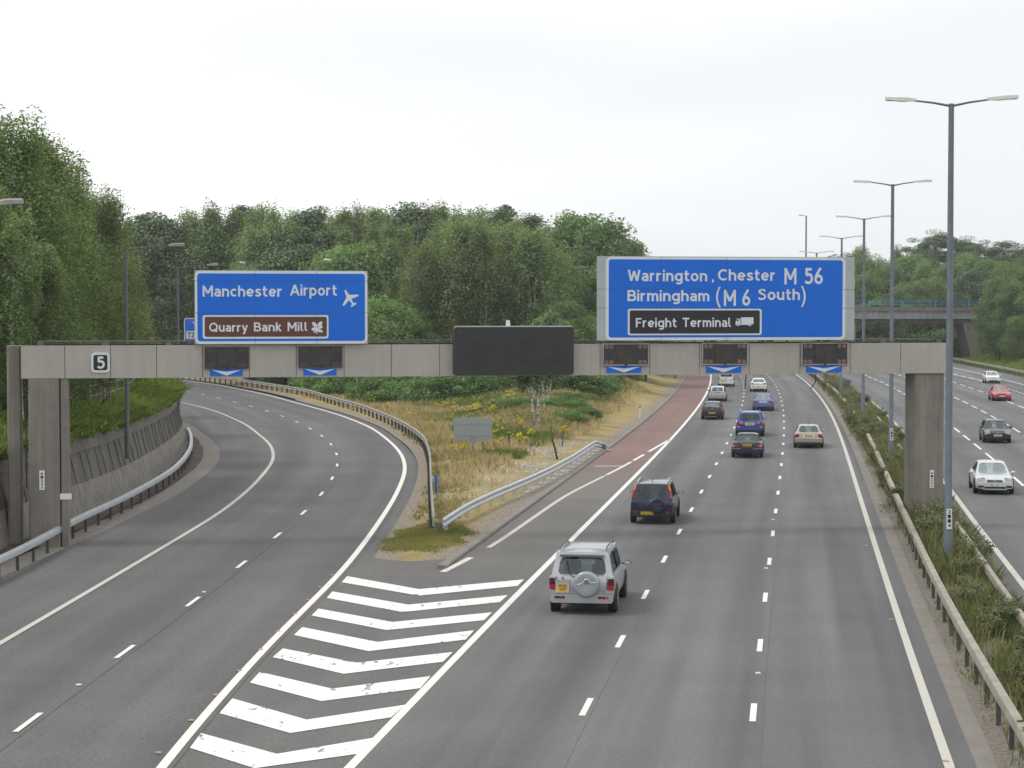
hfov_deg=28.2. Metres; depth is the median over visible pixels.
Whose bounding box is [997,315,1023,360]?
broadleaf tree
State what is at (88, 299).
birch tree
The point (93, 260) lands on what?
birch tree
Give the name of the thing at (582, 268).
broadleaf tree
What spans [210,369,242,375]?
lane arrow sign
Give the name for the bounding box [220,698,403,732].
chevron marking
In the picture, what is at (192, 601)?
lane marking
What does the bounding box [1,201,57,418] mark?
birch tree
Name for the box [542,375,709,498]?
red shoulder
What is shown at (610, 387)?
bramble bush
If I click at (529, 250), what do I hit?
birch tree
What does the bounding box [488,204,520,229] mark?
conifer tree
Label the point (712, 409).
hatchback car
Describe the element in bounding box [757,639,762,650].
lane marking
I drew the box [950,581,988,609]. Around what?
weed bush
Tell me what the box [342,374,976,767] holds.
road
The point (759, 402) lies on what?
saloon car
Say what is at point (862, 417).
weed bush
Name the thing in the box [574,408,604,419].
bramble bush
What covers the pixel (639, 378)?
broadleaf tree
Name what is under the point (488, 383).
bramble bush
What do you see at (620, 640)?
lane marking
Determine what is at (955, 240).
pine tree
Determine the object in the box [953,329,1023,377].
bank
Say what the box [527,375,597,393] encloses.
bramble bush
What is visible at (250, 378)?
bramble bush
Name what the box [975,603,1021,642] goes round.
weed bush
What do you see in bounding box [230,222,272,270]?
birch tree
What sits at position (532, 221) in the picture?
conifer tree
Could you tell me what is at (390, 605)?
chevron marking
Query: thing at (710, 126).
sky
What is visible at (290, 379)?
bramble bush
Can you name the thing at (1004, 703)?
crash barrier
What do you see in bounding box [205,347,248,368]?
lane signal
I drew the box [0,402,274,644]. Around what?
edge line
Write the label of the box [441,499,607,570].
hard shoulder
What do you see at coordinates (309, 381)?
bramble bush
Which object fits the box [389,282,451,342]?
broadleaf tree
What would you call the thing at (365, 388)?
bramble bush
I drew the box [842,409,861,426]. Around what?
weed bush
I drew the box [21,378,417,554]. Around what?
ground
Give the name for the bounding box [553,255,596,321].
broadleaf tree
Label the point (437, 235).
birch tree
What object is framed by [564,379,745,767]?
tarmac joint
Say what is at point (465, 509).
crash barrier
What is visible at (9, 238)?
birch tree
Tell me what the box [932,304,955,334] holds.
broadleaf tree
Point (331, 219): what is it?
birch tree
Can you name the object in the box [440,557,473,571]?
shoulder line
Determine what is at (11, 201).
lamp post
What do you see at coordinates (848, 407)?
weed bush
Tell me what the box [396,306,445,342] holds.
broadleaf tree
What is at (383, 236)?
birch tree
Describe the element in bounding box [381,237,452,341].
birch tree
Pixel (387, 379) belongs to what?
bramble bush
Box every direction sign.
[184,318,194,380]
[194,270,367,343]
[597,256,854,340]
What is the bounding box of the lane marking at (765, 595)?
[762,593,767,601]
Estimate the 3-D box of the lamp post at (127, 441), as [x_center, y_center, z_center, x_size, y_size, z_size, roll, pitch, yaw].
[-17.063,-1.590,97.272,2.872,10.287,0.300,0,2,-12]
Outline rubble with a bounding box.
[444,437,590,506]
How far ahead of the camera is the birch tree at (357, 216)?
278.36 m
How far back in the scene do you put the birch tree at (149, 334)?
140.28 m
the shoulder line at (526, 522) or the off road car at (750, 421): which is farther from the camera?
the off road car at (750, 421)
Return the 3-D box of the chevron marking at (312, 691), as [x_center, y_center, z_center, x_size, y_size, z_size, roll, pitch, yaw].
[-4.070,7.061,47.641,4.227,0.001,3.687,0,2,0]
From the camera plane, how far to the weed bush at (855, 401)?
168.31 m
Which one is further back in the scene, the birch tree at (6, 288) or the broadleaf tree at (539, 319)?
the broadleaf tree at (539, 319)
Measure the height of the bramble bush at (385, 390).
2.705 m
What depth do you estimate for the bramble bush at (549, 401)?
153.27 m
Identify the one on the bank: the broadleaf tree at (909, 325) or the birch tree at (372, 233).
the broadleaf tree at (909, 325)
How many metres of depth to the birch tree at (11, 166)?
98.91 m
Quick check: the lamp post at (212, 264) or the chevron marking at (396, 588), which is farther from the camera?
the lamp post at (212, 264)
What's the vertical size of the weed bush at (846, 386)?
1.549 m
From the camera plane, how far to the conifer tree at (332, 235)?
251.79 m
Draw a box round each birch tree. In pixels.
[0,104,110,396]
[0,117,22,247]
[0,180,39,396]
[0,220,41,343]
[0,243,98,419]
[0,294,35,409]
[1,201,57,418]
[5,131,135,343]
[33,233,79,340]
[38,250,108,413]
[57,169,123,343]
[66,150,99,264]
[72,267,96,397]
[74,190,121,292]
[76,183,152,343]
[81,264,132,402]
[97,237,140,342]
[117,295,154,343]
[119,233,149,315]
[119,239,160,343]
[150,226,193,342]
[162,206,208,334]
[165,197,231,327]
[166,220,208,333]
[197,203,226,228]
[212,203,247,269]
[227,201,272,269]
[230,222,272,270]
[256,199,295,249]
[283,206,298,238]
[319,205,359,247]
[329,202,364,248]
[331,224,356,252]
[350,199,381,244]
[351,239,388,297]
[356,203,392,248]
[356,218,384,266]
[374,235,410,317]
[377,216,399,294]
[380,204,391,227]
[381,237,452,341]
[385,220,419,295]
[408,220,460,342]
[410,199,441,266]
[418,209,500,342]
[433,197,451,228]
[444,204,473,232]
[452,211,514,325]
[453,218,483,308]
[462,204,491,227]
[481,208,495,228]
[483,214,526,325]
[483,218,540,325]
[494,223,572,325]
[511,322,546,431]
[513,210,526,232]
[518,231,583,324]
[534,319,556,423]
[538,307,553,392]
[539,313,560,408]
[545,309,561,398]
[852,243,870,261]
[885,244,905,283]
[907,259,935,304]
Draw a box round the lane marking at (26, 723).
[12,713,42,731]
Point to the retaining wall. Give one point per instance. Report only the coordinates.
(103, 470)
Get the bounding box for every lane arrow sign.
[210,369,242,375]
[303,368,336,374]
[606,366,640,372]
[706,366,740,372]
[806,366,841,372]
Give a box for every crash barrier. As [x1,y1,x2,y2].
[0,427,192,579]
[182,377,434,527]
[442,441,611,529]
[809,374,1023,749]
[822,374,1023,629]
[953,358,1023,375]
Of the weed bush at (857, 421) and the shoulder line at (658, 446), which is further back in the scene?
the weed bush at (857, 421)
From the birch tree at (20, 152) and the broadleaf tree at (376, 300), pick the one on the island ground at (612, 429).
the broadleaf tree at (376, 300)
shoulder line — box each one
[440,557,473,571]
[487,476,604,547]
[605,462,631,474]
[647,440,668,451]
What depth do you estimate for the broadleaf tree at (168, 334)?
274.50 m
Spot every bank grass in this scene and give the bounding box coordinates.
[0,377,182,453]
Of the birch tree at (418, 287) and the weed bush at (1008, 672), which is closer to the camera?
the weed bush at (1008, 672)
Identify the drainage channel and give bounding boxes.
[0,421,219,576]
[799,374,998,767]
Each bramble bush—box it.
[242,377,267,380]
[256,377,291,384]
[285,377,305,389]
[290,377,322,389]
[294,377,320,387]
[311,377,358,396]
[344,380,370,399]
[348,376,409,403]
[359,376,413,381]
[369,379,416,403]
[388,378,430,402]
[397,376,472,403]
[433,378,479,397]
[456,376,507,394]
[480,376,520,390]
[491,397,511,403]
[494,397,533,409]
[519,397,542,405]
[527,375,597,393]
[539,398,560,406]
[546,391,576,397]
[549,375,609,396]
[550,395,583,402]
[552,409,592,423]
[559,398,592,407]
[561,391,590,401]
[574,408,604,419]
[591,375,623,399]
[598,375,627,390]
[856,327,918,340]
[872,327,934,340]
[926,328,984,357]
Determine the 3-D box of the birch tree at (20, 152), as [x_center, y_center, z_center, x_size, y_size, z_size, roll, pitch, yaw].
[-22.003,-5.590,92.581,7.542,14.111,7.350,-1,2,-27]
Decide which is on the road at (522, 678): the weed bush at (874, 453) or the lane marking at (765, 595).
the lane marking at (765, 595)
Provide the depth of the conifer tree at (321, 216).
279.85 m
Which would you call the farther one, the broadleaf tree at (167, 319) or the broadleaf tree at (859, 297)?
the broadleaf tree at (859, 297)
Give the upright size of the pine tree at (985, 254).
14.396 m
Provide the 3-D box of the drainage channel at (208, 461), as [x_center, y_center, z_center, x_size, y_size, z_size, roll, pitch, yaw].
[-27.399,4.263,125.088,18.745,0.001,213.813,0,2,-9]
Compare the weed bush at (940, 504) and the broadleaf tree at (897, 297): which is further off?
the broadleaf tree at (897, 297)
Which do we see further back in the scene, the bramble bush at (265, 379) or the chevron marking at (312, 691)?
the bramble bush at (265, 379)
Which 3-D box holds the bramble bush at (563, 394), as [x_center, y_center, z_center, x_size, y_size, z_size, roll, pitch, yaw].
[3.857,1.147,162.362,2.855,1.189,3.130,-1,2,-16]
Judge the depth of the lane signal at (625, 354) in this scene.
79.42 m
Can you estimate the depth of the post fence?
106.18 m
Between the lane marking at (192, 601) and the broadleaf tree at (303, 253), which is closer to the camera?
the lane marking at (192, 601)
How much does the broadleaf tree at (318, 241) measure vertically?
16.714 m
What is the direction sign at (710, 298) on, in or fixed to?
attached to the sign gantry
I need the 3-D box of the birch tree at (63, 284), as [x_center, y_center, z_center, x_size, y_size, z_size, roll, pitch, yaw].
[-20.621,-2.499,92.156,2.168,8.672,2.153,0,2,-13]
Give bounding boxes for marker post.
[435,475,437,494]
[551,438,557,458]
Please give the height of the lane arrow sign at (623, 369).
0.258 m
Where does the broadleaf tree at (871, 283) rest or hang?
on the bank
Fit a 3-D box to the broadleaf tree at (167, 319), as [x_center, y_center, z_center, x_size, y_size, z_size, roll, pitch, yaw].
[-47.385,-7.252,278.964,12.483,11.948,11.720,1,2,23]
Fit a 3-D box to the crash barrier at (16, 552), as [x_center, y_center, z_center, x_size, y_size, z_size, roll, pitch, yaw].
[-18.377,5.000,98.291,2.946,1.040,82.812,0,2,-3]
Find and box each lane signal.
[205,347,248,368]
[298,346,341,367]
[602,343,648,365]
[701,343,747,364]
[801,342,847,364]
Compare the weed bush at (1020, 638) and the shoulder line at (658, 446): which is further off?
the shoulder line at (658, 446)
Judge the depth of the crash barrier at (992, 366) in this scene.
297.93 m
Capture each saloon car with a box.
[731,432,765,457]
[751,394,774,410]
[791,421,824,447]
[968,460,1014,493]
[988,386,1010,400]
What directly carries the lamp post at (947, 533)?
on the central reserve
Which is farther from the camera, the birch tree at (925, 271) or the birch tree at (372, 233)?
the birch tree at (925, 271)
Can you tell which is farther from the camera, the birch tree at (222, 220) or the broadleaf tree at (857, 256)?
the broadleaf tree at (857, 256)
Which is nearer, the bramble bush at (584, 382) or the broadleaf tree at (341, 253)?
the bramble bush at (584, 382)
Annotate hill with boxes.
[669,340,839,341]
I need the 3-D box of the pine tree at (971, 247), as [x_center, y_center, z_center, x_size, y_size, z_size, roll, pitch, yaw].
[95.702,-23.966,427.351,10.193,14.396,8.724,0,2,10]
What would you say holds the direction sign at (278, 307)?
attached to the sign gantry
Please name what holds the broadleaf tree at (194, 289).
on the island ground at (612, 429)
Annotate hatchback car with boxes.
[700,401,725,418]
[707,386,728,400]
[748,378,767,391]
[979,418,1011,442]
[982,371,1000,382]
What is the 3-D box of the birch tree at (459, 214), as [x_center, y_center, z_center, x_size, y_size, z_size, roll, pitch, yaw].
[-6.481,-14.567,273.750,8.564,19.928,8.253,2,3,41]
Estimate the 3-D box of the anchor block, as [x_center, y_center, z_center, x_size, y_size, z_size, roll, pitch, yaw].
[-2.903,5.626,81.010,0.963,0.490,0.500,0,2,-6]
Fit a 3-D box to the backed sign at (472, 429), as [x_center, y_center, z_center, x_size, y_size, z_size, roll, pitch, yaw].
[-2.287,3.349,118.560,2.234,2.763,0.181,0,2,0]
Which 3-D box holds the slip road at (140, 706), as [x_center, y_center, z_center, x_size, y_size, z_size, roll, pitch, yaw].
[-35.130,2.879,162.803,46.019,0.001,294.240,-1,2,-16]
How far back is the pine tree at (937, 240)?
423.07 m
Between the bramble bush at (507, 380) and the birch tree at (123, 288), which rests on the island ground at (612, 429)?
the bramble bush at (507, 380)
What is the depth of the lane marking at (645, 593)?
62.94 m
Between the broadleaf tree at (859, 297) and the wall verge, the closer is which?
the wall verge
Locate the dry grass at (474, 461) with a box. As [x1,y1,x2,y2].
[279,378,650,520]
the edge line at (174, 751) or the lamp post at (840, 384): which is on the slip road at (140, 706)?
the edge line at (174, 751)
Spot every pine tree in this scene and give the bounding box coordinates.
[901,237,942,275]
[911,229,958,270]
[934,236,962,274]
[953,235,985,268]
[973,240,1005,259]
[984,240,1022,265]
[1003,243,1023,266]
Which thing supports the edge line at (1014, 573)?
on the opposite road at (999, 516)
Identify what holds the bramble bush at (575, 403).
on the island ground at (612, 429)
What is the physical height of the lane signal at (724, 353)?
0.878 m
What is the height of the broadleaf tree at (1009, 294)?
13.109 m
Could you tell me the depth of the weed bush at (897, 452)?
107.28 m
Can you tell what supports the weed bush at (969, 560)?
on the central reserve
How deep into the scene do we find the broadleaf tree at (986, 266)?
383.39 m
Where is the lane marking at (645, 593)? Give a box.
[641,590,649,598]
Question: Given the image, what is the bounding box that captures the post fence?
[88,378,138,405]
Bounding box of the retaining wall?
[0,402,187,549]
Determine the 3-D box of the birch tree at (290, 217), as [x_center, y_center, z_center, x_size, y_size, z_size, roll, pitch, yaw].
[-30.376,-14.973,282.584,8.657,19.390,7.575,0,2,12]
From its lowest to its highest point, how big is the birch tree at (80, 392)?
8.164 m
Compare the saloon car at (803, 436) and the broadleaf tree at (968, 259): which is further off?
the broadleaf tree at (968, 259)
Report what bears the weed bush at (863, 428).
on the central reserve
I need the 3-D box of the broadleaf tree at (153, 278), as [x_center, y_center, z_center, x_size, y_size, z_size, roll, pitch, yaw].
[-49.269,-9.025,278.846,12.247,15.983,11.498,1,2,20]
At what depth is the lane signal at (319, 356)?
77.25 m
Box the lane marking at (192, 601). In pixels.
[185,597,199,605]
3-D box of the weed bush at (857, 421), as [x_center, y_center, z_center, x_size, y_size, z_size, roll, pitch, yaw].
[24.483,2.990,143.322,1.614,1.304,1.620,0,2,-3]
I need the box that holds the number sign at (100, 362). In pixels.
[91,353,109,372]
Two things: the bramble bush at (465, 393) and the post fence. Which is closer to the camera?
the post fence
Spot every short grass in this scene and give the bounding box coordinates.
[375,519,480,553]
[391,426,469,520]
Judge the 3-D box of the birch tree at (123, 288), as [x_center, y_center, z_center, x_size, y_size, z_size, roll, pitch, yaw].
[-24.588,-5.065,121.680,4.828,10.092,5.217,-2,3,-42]
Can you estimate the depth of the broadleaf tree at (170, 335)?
274.97 m
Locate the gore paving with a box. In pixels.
[167,551,535,767]
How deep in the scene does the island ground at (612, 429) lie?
115.52 m
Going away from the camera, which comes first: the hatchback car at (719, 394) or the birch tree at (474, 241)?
the hatchback car at (719, 394)
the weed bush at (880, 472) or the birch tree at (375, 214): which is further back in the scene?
the birch tree at (375, 214)
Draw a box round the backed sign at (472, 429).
[454,418,491,450]
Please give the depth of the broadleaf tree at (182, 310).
275.19 m
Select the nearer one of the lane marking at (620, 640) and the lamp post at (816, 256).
the lane marking at (620, 640)
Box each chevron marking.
[190,733,372,767]
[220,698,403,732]
[250,672,429,700]
[273,648,451,673]
[294,627,473,650]
[312,609,491,629]
[327,591,506,611]
[342,576,523,595]
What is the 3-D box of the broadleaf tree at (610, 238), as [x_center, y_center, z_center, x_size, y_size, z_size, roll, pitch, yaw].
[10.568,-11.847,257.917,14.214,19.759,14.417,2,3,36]
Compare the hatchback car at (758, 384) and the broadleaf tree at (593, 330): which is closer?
the broadleaf tree at (593, 330)
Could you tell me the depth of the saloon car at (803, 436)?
129.48 m
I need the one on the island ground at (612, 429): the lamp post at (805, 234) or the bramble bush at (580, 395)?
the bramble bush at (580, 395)
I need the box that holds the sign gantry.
[7,338,945,550]
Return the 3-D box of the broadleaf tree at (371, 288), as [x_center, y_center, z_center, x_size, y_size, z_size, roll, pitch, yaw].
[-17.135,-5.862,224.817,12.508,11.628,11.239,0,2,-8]
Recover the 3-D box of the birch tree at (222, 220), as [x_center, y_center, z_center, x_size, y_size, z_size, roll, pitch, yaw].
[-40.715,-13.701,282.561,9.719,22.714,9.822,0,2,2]
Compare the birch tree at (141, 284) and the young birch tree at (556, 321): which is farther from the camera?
the birch tree at (141, 284)
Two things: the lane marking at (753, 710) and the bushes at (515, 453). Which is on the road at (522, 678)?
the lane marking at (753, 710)
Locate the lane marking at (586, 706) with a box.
[579,698,593,714]
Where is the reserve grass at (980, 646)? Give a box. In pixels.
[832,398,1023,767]
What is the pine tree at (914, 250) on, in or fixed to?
on the bank
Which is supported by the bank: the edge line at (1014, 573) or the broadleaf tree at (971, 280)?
the broadleaf tree at (971, 280)
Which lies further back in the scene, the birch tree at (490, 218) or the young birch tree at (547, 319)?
the birch tree at (490, 218)
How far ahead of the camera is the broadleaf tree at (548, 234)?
265.54 m
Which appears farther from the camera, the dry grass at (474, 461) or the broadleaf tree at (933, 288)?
the broadleaf tree at (933, 288)
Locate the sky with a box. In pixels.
[0,0,1023,268]
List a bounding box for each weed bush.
[820,378,833,390]
[835,381,856,390]
[838,390,853,404]
[840,402,859,417]
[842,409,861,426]
[843,395,868,409]
[847,413,879,432]
[848,420,864,434]
[850,393,869,402]
[855,421,882,441]
[856,422,876,437]
[865,447,884,465]
[870,408,888,419]
[873,423,903,439]
[873,435,887,444]
[873,465,897,486]
[876,420,888,426]
[877,482,903,511]
[880,447,904,462]
[882,428,904,445]
[883,437,900,445]
[884,450,904,468]
[914,511,958,545]
[915,498,952,520]
[925,508,971,529]
[934,532,996,566]
[948,555,1002,581]
[949,573,982,590]
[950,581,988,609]
[968,593,1023,631]
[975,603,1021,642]
[995,649,1023,697]
[1003,625,1023,652]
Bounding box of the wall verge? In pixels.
[0,428,202,561]
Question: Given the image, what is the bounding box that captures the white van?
[717,374,735,386]
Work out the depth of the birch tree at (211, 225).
276.41 m
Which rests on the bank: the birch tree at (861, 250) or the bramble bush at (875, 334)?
the birch tree at (861, 250)
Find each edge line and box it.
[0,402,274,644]
[156,379,406,767]
[344,375,711,767]
[796,374,954,767]
[857,390,1023,589]
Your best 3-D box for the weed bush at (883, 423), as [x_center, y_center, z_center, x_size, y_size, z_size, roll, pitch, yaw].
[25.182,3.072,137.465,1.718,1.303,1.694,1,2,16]
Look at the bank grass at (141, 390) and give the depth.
105.73 m
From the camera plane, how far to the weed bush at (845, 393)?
184.22 m
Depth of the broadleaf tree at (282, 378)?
229.11 m
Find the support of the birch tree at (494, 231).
on the island ground at (612, 429)
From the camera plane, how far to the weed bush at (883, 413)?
152.69 m
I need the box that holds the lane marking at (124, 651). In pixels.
[114,645,135,657]
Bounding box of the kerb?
[437,375,685,568]
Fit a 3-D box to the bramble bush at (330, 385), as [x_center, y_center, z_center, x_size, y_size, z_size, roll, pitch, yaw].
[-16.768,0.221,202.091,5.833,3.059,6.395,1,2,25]
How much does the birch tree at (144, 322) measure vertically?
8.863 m
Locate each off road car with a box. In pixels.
[549,538,630,611]
[630,477,683,522]
[734,409,766,435]
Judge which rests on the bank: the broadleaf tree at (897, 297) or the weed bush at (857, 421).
the broadleaf tree at (897, 297)
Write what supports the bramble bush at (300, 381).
on the island ground at (612, 429)
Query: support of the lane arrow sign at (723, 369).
attached to the sign gantry
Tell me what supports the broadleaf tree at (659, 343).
on the island ground at (612, 429)
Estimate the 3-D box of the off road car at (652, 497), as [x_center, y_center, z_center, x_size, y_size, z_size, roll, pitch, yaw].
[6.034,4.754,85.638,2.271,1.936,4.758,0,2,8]
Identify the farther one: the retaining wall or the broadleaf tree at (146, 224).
the broadleaf tree at (146, 224)
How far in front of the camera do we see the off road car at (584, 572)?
58.89 m
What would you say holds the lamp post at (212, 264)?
on the wall verge
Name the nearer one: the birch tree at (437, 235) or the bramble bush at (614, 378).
the bramble bush at (614, 378)
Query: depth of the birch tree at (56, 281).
87.65 m
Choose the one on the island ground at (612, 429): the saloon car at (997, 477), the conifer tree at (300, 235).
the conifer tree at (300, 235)
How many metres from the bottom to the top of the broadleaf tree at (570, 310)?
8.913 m
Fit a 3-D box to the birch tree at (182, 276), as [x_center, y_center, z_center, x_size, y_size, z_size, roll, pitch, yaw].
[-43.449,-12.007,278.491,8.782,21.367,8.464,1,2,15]
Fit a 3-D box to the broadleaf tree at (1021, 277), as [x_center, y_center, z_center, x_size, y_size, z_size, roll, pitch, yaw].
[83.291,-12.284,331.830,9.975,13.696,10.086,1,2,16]
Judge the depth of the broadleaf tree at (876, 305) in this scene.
364.76 m
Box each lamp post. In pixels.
[0,198,23,204]
[124,243,184,458]
[177,263,217,410]
[324,259,358,398]
[799,215,806,256]
[799,250,833,341]
[819,235,862,391]
[836,215,890,412]
[853,179,931,454]
[885,94,1018,566]
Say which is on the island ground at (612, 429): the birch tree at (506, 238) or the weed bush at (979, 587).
the birch tree at (506, 238)
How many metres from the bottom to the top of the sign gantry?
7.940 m
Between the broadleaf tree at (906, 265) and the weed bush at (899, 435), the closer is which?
the weed bush at (899, 435)
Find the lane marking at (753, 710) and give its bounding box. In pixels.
[749,703,756,720]
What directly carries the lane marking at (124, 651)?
on the slip road at (140, 706)
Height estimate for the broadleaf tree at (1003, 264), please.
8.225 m
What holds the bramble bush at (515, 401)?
on the island ground at (612, 429)
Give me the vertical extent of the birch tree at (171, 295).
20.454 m
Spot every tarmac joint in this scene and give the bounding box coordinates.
[0,398,340,750]
[172,460,408,767]
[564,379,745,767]
[759,377,786,767]
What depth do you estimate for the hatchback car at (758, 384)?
218.38 m
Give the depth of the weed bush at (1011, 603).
54.38 m
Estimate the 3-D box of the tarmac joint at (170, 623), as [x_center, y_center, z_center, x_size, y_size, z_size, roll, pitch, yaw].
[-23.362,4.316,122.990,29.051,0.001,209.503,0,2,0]
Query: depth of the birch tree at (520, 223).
282.22 m
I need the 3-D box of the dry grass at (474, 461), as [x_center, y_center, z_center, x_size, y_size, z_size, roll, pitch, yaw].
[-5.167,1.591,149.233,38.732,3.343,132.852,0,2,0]
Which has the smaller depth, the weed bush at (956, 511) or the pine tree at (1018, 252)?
the weed bush at (956, 511)
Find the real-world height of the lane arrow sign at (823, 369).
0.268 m
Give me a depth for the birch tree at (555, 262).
213.29 m
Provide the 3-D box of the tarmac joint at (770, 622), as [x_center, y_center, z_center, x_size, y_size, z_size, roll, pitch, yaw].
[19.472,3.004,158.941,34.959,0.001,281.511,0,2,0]
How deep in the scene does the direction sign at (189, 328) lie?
262.00 m
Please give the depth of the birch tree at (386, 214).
284.60 m
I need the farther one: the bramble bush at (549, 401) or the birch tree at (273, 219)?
the birch tree at (273, 219)
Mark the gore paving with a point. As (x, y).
(367, 565)
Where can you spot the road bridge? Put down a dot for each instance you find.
(968, 346)
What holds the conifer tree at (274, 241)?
on the island ground at (612, 429)
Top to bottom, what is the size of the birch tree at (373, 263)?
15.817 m
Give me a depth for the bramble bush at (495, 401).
155.28 m
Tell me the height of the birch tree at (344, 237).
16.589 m
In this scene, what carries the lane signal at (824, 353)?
attached to the sign gantry
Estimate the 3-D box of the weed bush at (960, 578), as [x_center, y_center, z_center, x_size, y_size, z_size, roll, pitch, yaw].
[13.594,6.017,60.770,0.969,0.780,0.965,-2,3,-40]
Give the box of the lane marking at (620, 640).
[615,635,625,646]
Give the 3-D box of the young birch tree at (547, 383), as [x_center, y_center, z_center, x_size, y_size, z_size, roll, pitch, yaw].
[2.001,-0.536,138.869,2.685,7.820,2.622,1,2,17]
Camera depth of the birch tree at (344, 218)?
273.79 m
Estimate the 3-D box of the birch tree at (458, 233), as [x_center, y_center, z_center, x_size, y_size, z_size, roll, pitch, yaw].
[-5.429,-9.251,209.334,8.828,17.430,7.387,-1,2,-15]
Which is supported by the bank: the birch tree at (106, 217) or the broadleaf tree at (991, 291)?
the broadleaf tree at (991, 291)
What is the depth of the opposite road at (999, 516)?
131.60 m
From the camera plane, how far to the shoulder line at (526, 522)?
87.52 m
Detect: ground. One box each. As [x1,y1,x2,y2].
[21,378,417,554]
[180,341,683,560]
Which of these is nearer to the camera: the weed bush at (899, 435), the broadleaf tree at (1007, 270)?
the weed bush at (899, 435)
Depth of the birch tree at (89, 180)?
115.65 m
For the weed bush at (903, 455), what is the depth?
103.44 m
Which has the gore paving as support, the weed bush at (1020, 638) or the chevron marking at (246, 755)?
the chevron marking at (246, 755)
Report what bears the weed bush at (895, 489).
on the central reserve
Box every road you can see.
[0,379,417,767]
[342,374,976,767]
[836,363,1023,605]
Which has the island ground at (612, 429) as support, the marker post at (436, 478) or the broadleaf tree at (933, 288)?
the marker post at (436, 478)
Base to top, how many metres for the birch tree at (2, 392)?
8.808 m
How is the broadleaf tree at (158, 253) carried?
on the island ground at (612, 429)
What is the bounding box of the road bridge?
[843,300,986,357]
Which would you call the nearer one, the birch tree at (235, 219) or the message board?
the message board
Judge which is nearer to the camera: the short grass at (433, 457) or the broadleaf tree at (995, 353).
the short grass at (433, 457)
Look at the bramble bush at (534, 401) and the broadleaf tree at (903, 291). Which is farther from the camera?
the broadleaf tree at (903, 291)
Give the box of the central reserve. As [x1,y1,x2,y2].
[802,374,1023,767]
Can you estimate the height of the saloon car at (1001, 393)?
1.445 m
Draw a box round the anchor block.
[427,519,450,527]
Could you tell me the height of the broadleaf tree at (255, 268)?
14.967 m
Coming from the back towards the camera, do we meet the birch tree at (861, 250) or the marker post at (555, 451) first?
the birch tree at (861, 250)
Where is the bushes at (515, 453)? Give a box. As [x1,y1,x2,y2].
[412,384,628,458]
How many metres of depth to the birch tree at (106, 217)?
112.55 m
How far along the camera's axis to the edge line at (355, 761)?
54.19 m
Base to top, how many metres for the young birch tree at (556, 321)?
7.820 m
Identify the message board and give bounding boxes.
[453,320,573,374]
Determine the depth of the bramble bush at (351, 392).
190.60 m
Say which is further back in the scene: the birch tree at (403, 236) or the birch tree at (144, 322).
the birch tree at (403, 236)
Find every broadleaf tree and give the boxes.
[121,211,191,342]
[129,228,208,337]
[133,298,182,342]
[137,261,183,339]
[139,295,184,338]
[148,264,197,342]
[151,325,182,342]
[179,253,225,342]
[185,234,244,317]
[210,235,239,269]
[233,260,260,381]
[249,246,308,384]
[262,377,287,384]
[278,242,325,270]
[287,232,350,259]
[296,244,398,344]
[326,280,397,344]
[334,290,435,379]
[343,302,425,384]
[383,201,447,252]
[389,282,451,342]
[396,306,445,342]
[521,312,583,341]
[538,225,576,254]
[539,209,605,255]
[550,297,596,341]
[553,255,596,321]
[560,212,648,269]
[560,320,592,341]
[565,242,610,273]
[568,315,615,341]
[571,263,639,341]
[571,265,596,315]
[595,338,647,382]
[618,340,684,380]
[837,249,872,276]
[854,274,889,331]
[854,278,880,328]
[855,253,904,285]
[855,304,875,330]
[859,297,896,332]
[866,263,907,326]
[875,291,907,333]
[894,253,940,323]
[894,281,931,328]
[894,304,925,336]
[902,295,937,337]
[905,277,961,335]
[929,261,969,331]
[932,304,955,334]
[939,279,974,306]
[942,251,984,303]
[953,267,989,332]
[969,275,1020,359]
[970,258,1003,305]
[975,260,1023,345]
[978,307,1002,356]
[987,278,1023,355]
[994,261,1011,267]
[994,267,1023,323]
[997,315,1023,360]
[1009,286,1023,347]
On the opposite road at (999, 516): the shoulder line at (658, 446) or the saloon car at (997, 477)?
the saloon car at (997, 477)
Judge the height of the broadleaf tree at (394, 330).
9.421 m
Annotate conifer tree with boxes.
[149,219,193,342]
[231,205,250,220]
[261,228,293,256]
[287,226,316,256]
[293,208,321,235]
[306,204,329,231]
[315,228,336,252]
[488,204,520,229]
[521,213,544,233]
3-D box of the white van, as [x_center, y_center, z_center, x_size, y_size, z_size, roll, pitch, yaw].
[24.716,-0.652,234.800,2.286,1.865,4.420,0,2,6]
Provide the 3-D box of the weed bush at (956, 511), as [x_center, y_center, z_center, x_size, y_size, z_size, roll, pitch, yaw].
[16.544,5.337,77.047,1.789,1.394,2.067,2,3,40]
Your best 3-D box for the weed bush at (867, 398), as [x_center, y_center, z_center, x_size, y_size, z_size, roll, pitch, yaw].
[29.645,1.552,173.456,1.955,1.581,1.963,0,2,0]
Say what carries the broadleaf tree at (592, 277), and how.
on the island ground at (612, 429)
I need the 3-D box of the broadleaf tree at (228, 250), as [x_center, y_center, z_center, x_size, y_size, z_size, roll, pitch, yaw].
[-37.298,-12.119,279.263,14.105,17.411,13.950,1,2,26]
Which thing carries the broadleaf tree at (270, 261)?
on the island ground at (612, 429)

